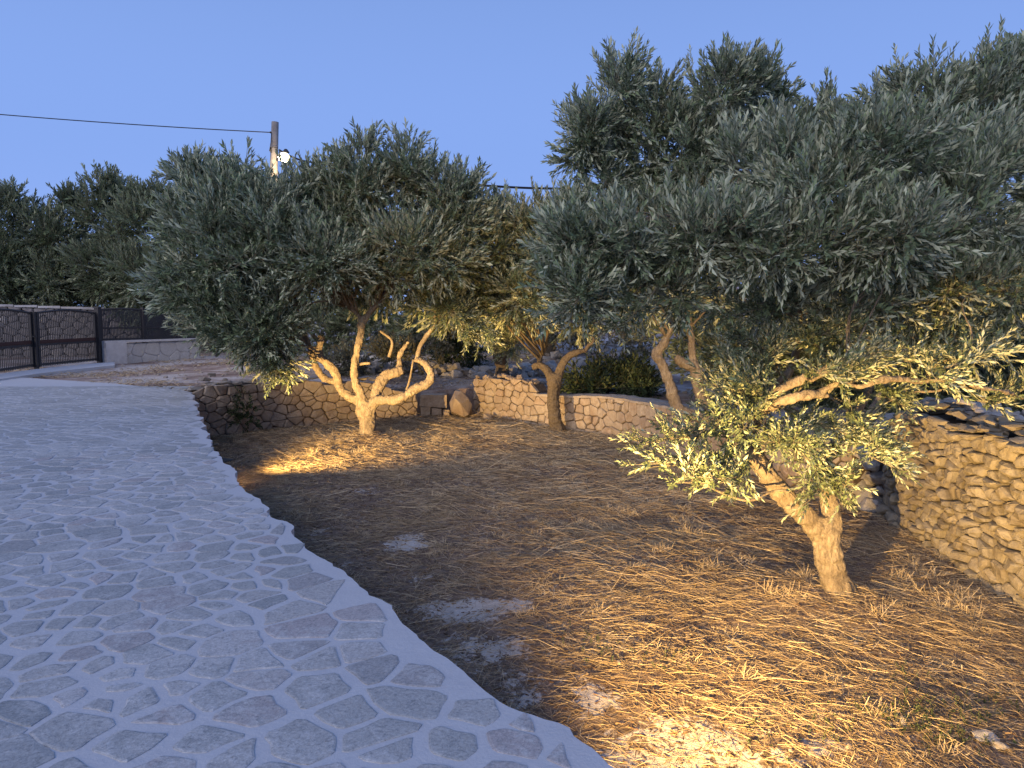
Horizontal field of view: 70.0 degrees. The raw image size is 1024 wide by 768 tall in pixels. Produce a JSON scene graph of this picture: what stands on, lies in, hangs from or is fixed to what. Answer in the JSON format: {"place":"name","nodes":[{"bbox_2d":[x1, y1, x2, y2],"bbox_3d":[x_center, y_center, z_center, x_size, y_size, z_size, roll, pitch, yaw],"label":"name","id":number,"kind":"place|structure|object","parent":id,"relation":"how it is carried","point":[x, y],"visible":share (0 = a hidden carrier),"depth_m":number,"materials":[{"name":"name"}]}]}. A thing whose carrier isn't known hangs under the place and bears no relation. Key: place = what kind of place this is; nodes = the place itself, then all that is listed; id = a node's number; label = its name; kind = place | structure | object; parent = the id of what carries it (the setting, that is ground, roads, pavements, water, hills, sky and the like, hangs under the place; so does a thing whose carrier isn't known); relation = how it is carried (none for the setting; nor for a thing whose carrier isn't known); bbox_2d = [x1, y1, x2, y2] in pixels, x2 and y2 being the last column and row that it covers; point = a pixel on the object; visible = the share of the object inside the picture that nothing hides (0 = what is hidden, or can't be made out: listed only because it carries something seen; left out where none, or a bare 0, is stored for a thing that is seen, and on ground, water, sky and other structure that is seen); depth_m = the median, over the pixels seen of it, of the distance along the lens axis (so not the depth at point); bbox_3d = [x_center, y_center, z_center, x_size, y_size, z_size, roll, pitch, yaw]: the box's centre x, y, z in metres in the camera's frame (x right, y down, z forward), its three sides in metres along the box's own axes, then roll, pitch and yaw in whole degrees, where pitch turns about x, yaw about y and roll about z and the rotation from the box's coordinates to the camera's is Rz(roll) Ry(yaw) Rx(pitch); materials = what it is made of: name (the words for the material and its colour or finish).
{"place":"outdoors","nodes":[
{"label":"outdoors","id":0,"kind":"place"},
{"bbox_2d":[0,378,613,767],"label":"paved terrace","id":1,"kind":"structure","parent":0,"point":[173,594],"depth_m":3.71,"materials":[{"name":"stone"}]},
{"bbox_2d":[222,458,235,461],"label":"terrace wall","id":2,"kind":"structure","parent":1,"relation":"on","point":[226,459],"depth_m":11.30,"materials":[{"name":"stone"}]},
{"bbox_2d":[321,162,581,189],"bbox_3d":[0.211,-8.328,29.354,15.883,1.082,0.089,-3,6,-30],"label":"overhead cable","id":3,"kind":"object","parent":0,"point":[519,187],"visible":0.14,"depth_m":29.45,"materials":[{"name":"black rubber"}]},
{"bbox_2d":[0,286,1011,496],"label":"field ground","id":4,"kind":"structure","parent":0,"point":[465,388],"depth_m":21.09,"materials":[{"name":"soil"}]},
{"bbox_2d":[0,174,67,305],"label":"olive tree","id":5,"kind":"object","parent":4,"relation":"on","point":[9,194],"visible":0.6,"depth_m":29.70,"materials":[{"name":"green plant"}]},
{"bbox_2d":[0,307,102,371],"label":"metal gate","id":6,"kind":"structure","parent":4,"relation":"on","point":[35,343],"depth_m":21.99,"materials":[{"name":"grey metal"}]},
{"bbox_2d":[0,176,103,308],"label":"olive tree","id":7,"kind":"object","parent":4,"relation":"on","point":[44,268],"visible":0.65,"depth_m":29.87,"materials":[{"name":"green plant"}]},
{"bbox_2d":[0,362,114,380],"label":"kerb","id":8,"kind":"structure","parent":4,"relation":"on","point":[50,370],"depth_m":21.11,"materials":[{"name":"grey concrete"}]},
{"bbox_2d":[50,159,153,313],"bbox_3d":[-17.514,-5.375,31.640,7.230,8.337,5.186,4,7,38],"label":"olive tree","id":9,"kind":"object","parent":4,"relation":"on","point":[84,249],"visible":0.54,"depth_m":29.91,"materials":[{"name":"green plant"}]},
{"bbox_2d":[0,304,227,357],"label":"stone wall","id":10,"kind":"structure","parent":4,"relation":"on","point":[32,308],"depth_m":29.09,"materials":[{"name":"grey"}]},
{"bbox_2d":[84,173,196,341],"bbox_3d":[-14.914,-5.018,30.218,4.634,7.840,6.533,-3,6,-25],"label":"olive tree","id":11,"kind":"object","parent":4,"relation":"on","point":[132,212],"visible":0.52,"depth_m":28.92,"materials":[{"name":"green plant"}]},
{"bbox_2d":[102,338,199,363],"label":"white wall","id":12,"kind":"structure","parent":4,"relation":"on","point":[122,351],"depth_m":25.99,"materials":[{"name":"stone"}]},
{"bbox_2d":[100,307,217,356],"bbox_3d":[-12.769,-1.839,26.713,0.122,1.900,4.745,3,6,29],"label":"bar fence","id":13,"kind":"object","parent":4,"relation":"on","point":[145,326],"visible":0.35,"depth_m":25.79,"materials":[{"name":"metal"}]},
{"bbox_2d":[176,252,332,350],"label":"olive tree","id":14,"kind":"object","parent":4,"relation":"on","point":[307,321],"depth_m":32.28,"materials":[{"name":"green plant"}]},
{"bbox_2d":[0,350,534,390],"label":"strip litter","id":15,"kind":"object","parent":4,"relation":"on","point":[156,381],"visible":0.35,"depth_m":20.76,"materials":[{"name":"brown plant"}]},
{"bbox_2d":[269,121,289,181],"bbox_3d":[-7.378,-4.413,23.309,0.450,7.859,1.445,-5,7,-41],"label":"utility pole","id":16,"kind":"object","parent":4,"relation":"on","point":[274,131],"visible":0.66,"depth_m":23.29,"materials":[{"name":"concrete"}]},
{"bbox_2d":[0,114,270,132],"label":"overhead cable","id":17,"kind":"object","parent":16,"relation":"attached to","point":[135,124],"visible":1,"depth_m":23.25,"materials":[{"name":"black rubber"}]},
{"bbox_2d":[28,345,702,393],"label":"field gravel","id":18,"kind":"structure","parent":4,"relation":"on","point":[537,374],"depth_m":22.68,"materials":[{"name":"grey gravel"}]},
{"bbox_2d":[296,292,483,358],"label":"olive tree","id":19,"kind":"object","parent":4,"relation":"on","point":[338,327],"visible":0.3,"depth_m":27.64,"materials":[{"name":"green plant"}]},
{"bbox_2d":[323,303,463,378],"bbox_3d":[-3.292,-1.227,21.612,4.812,2.576,2.613,-2,6,-17],"label":"shrub","id":20,"kind":"object","parent":4,"relation":"on","point":[345,354],"visible":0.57,"depth_m":21.13,"materials":[{"name":"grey plant"}]},
{"bbox_2d":[425,328,488,367],"bbox_3d":[-1.690,-1.293,23.800,2.410,2.165,3.540,0,5,0],"label":"shrub","id":21,"kind":"object","parent":4,"relation":"on","point":[458,348],"visible":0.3,"depth_m":23.12,"materials":[{"name":"green plant"}]},
{"bbox_2d":[358,354,556,377],"bbox_3d":[-1.664,-0.447,22.361,6.326,0.913,1.732,0,5,0],"label":"rubble row","id":22,"kind":"object","parent":4,"relation":"on","point":[455,370],"visible":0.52,"depth_m":22.02,"materials":[{"name":"stone"}]},
{"bbox_2d":[450,296,554,375],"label":"olive tree","id":23,"kind":"object","parent":4,"relation":"on","point":[502,355],"visible":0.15,"depth_m":19.66,"materials":[{"name":"green plant"}]},
{"bbox_2d":[398,247,643,355],"bbox_3d":[0.779,-3.599,27.009,11.107,5.366,6.140,0,5,0],"label":"olive tree","id":24,"kind":"object","parent":4,"relation":"on","point":[549,349],"depth_m":26.79,"materials":[{"name":"green plant"}]},
{"bbox_2d":[536,321,657,360],"bbox_3d":[2.814,-1.543,24.706,4.679,1.861,3.420,0,5,0],"label":"shrub","id":25,"kind":"object","parent":4,"relation":"on","point":[641,347],"visible":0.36,"depth_m":24.27,"materials":[{"name":"plant"}]},
{"bbox_2d":[560,340,665,399],"bbox_3d":[2.472,-0.200,18.245,2.861,1.769,3.074,1,5,14],"label":"shrub","id":26,"kind":"object","parent":4,"relation":"on","point":[635,376],"visible":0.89,"depth_m":17.52,"materials":[{"name":"green plant"}]},
{"bbox_2d":[519,324,731,397],"bbox_3d":[2.564,-0.833,22.879,5.782,2.011,13.199,0,5,0],"label":"rock outcrop","id":27,"kind":"object","parent":4,"relation":"on","point":[558,354],"visible":0.21,"depth_m":23.98,"materials":[{"name":"white stone"}]},
{"bbox_2d":[620,293,802,398],"bbox_3d":[4.842,-0.466,17.663,4.425,3.835,4.557,0,5,0],"label":"olive tree","id":28,"kind":"object","parent":4,"relation":"on","point":[707,339],"visible":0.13,"depth_m":17.00,"materials":[{"name":"green plant"}]},
{"bbox_2d":[758,264,928,409],"bbox_3d":[7.465,-0.835,16.904,4.574,5.120,5.257,0,5,0],"label":"olive tree","id":29,"kind":"object","parent":4,"relation":"on","point":[818,384],"visible":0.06,"depth_m":15.82,"materials":[{"name":"green plant"}]},
{"bbox_2d":[788,14,1023,428],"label":"olive tree","id":30,"kind":"object","parent":4,"relation":"on","point":[992,75],"visible":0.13,"depth_m":9.54,"materials":[{"name":"green plant"}]},
{"bbox_2d":[826,287,1023,412],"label":"olive tree","id":31,"kind":"object","parent":4,"relation":"on","point":[941,394],"visible":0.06,"depth_m":14.45,"materials":[{"name":"green plant"}]},
{"bbox_2d":[882,397,1023,415],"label":"rubble heap","id":32,"kind":"object","parent":4,"relation":"on","point":[928,399],"visible":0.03,"depth_m":10.07,"materials":[{"name":"stone"}]},
{"bbox_2d":[876,413,894,422],"bbox_3d":[5.381,0.534,10.400,0.366,0.266,0.296,13,11,-21],"label":"loose stone","id":33,"kind":"object","parent":32,"relation":"on","point":[889,415],"visible":0.29,"depth_m":10.35,"materials":[{"name":"grey stone"}]},
{"bbox_2d":[942,212,1023,411],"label":"olive tree","id":34,"kind":"object","parent":4,"relation":"on","point":[1016,366],"visible":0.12,"depth_m":13.27,"materials":[{"name":"green plant"}]},
{"bbox_2d":[0,0,1023,314],"label":"sky","id":35,"kind":"structure","parent":0,"point":[484,76],"materials":[{"name":"blue"}]},
{"bbox_2d":[210,411,1023,767],"bbox_3d":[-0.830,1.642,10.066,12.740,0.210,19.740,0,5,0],"label":"garden ground","id":36,"kind":"structure","parent":0,"point":[606,707],"depth_m":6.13,"materials":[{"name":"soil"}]},
{"bbox_2d":[184,373,417,435],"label":"retaining wall","id":37,"kind":"structure","parent":36,"relation":"on","point":[305,402],"depth_m":16.91,"materials":[{"name":"stone"}]},
{"bbox_2d":[226,384,262,433],"bbox_3d":[-5.912,0.561,15.929,0.985,1.129,0.557,0,5,0],"label":"wall plant","id":38,"kind":"object","parent":37,"relation":"attached to","point":[246,415],"depth_m":15.89,"materials":[{"name":"green plant"}]},
{"bbox_2d":[123,115,512,434],"bbox_3d":[-3.700,-2.130,15.420,7.597,7.024,6.063,0,5,0],"label":"olive tree","id":39,"kind":"object","parent":36,"relation":"on","point":[267,248],"visible":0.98,"depth_m":14.16,"materials":[{"name":"green plant"}]},
{"bbox_2d":[420,393,449,415],"bbox_3d":[-2.019,0.581,19.157,0.775,0.677,0.596,0,5,-4],"label":"stone step","id":40,"kind":"object","parent":36,"relation":"on","point":[436,402],"visible":0.77,"depth_m":18.89,"materials":[{"name":"grey stone"}]},
{"bbox_2d":[449,389,471,416],"bbox_3d":[-1.304,0.481,18.701,0.579,0.650,0.850,0,5,0],"label":"boulder","id":41,"kind":"object","parent":36,"relation":"on","point":[460,403],"visible":1,"depth_m":18.44,"materials":[{"name":"stone"}]},
{"bbox_2d":[483,413,490,418],"bbox_3d":[-0.611,0.839,18.333,0.209,0.212,0.225,-2,-5,3],"label":"loose stone","id":42,"kind":"object","parent":36,"relation":"on","point":[486,416],"visible":0.44,"depth_m":18.25,"materials":[{"name":"beige stone"}]},
{"bbox_2d":[428,176,629,433],"bbox_3d":[0.161,-1.756,16.667,4.327,6.057,4.597,-4,7,-37],"label":"olive tree","id":43,"kind":"object","parent":36,"relation":"on","point":[499,279],"visible":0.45,"depth_m":15.82,"materials":[{"name":"green plant"}]},
{"bbox_2d":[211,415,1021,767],"bbox_3d":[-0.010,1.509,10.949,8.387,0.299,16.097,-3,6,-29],"label":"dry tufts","id":44,"kind":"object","parent":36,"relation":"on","point":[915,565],"visible":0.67,"depth_m":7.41,"materials":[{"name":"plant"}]},
{"bbox_2d":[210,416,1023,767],"bbox_3d":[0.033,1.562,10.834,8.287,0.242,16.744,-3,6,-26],"label":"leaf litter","id":45,"kind":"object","parent":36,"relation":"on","point":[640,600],"visible":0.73,"depth_m":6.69,"materials":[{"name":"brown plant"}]},
{"bbox_2d":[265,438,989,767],"bbox_3d":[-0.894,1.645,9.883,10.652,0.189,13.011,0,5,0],"label":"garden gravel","id":46,"kind":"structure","parent":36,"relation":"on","point":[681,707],"depth_m":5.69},
{"bbox_2d":[473,373,871,501],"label":"garden wall","id":47,"kind":"structure","parent":36,"relation":"on","point":[518,398],"depth_m":16.23,"materials":[{"name":"stone"}]},
{"bbox_2d":[533,26,872,434],"bbox_3d":[3.083,-1.859,11.902,5.590,7.283,3.902,0,5,0],"label":"olive tree","id":48,"kind":"object","parent":36,"relation":"on","point":[606,131],"visible":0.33,"depth_m":10.83,"materials":[{"name":"green plant"}]},
{"bbox_2d":[514,64,1023,596],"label":"olive tree","id":49,"kind":"object","parent":36,"relation":"on","point":[836,192],"visible":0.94,"depth_m":6.00,"materials":[{"name":"green plant"}]},
{"bbox_2d":[562,620,1023,760],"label":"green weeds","id":50,"kind":"object","parent":36,"relation":"on","point":[962,730],"visible":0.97,"depth_m":4.70,"materials":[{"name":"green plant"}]},
{"bbox_2d":[834,435,885,512],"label":"tumbled stones","id":51,"kind":"object","parent":36,"relation":"on","point":[868,501],"visible":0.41,"depth_m":9.92,"materials":[{"name":"grey stone"}]},
{"bbox_2d":[900,716,907,725],"bbox_3d":[2.497,2.155,4.676,0.088,0.034,0.064,-10,23,-29],"label":"loose stone","id":52,"kind":"object","parent":36,"relation":"on","point":[903,723],"visible":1,"depth_m":4.66,"materials":[{"name":"beige stone"}]},
{"bbox_2d":[875,397,1023,607],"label":"dry stone wall","id":53,"kind":"structure","parent":36,"relation":"on","point":[963,506],"depth_m":7.56,"materials":[{"name":"grey stone"}]},
{"bbox_2d":[971,729,999,742],"bbox_3d":[2.875,2.139,4.438,0.156,0.054,0.109,5,13,-4],"label":"loose stone","id":54,"kind":"object","parent":36,"relation":"on","point":[977,734],"visible":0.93,"depth_m":4.43,"materials":[{"name":"beige stone"}]},
{"bbox_2d":[990,740,1009,749],"bbox_3d":[2.897,2.150,4.352,0.073,0.039,0.100,-11,3,-11],"label":"loose stone","id":55,"kind":"object","parent":36,"relation":"on","point":[999,744],"visible":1,"depth_m":4.33,"materials":[{"name":"beige stone"}]}
]}

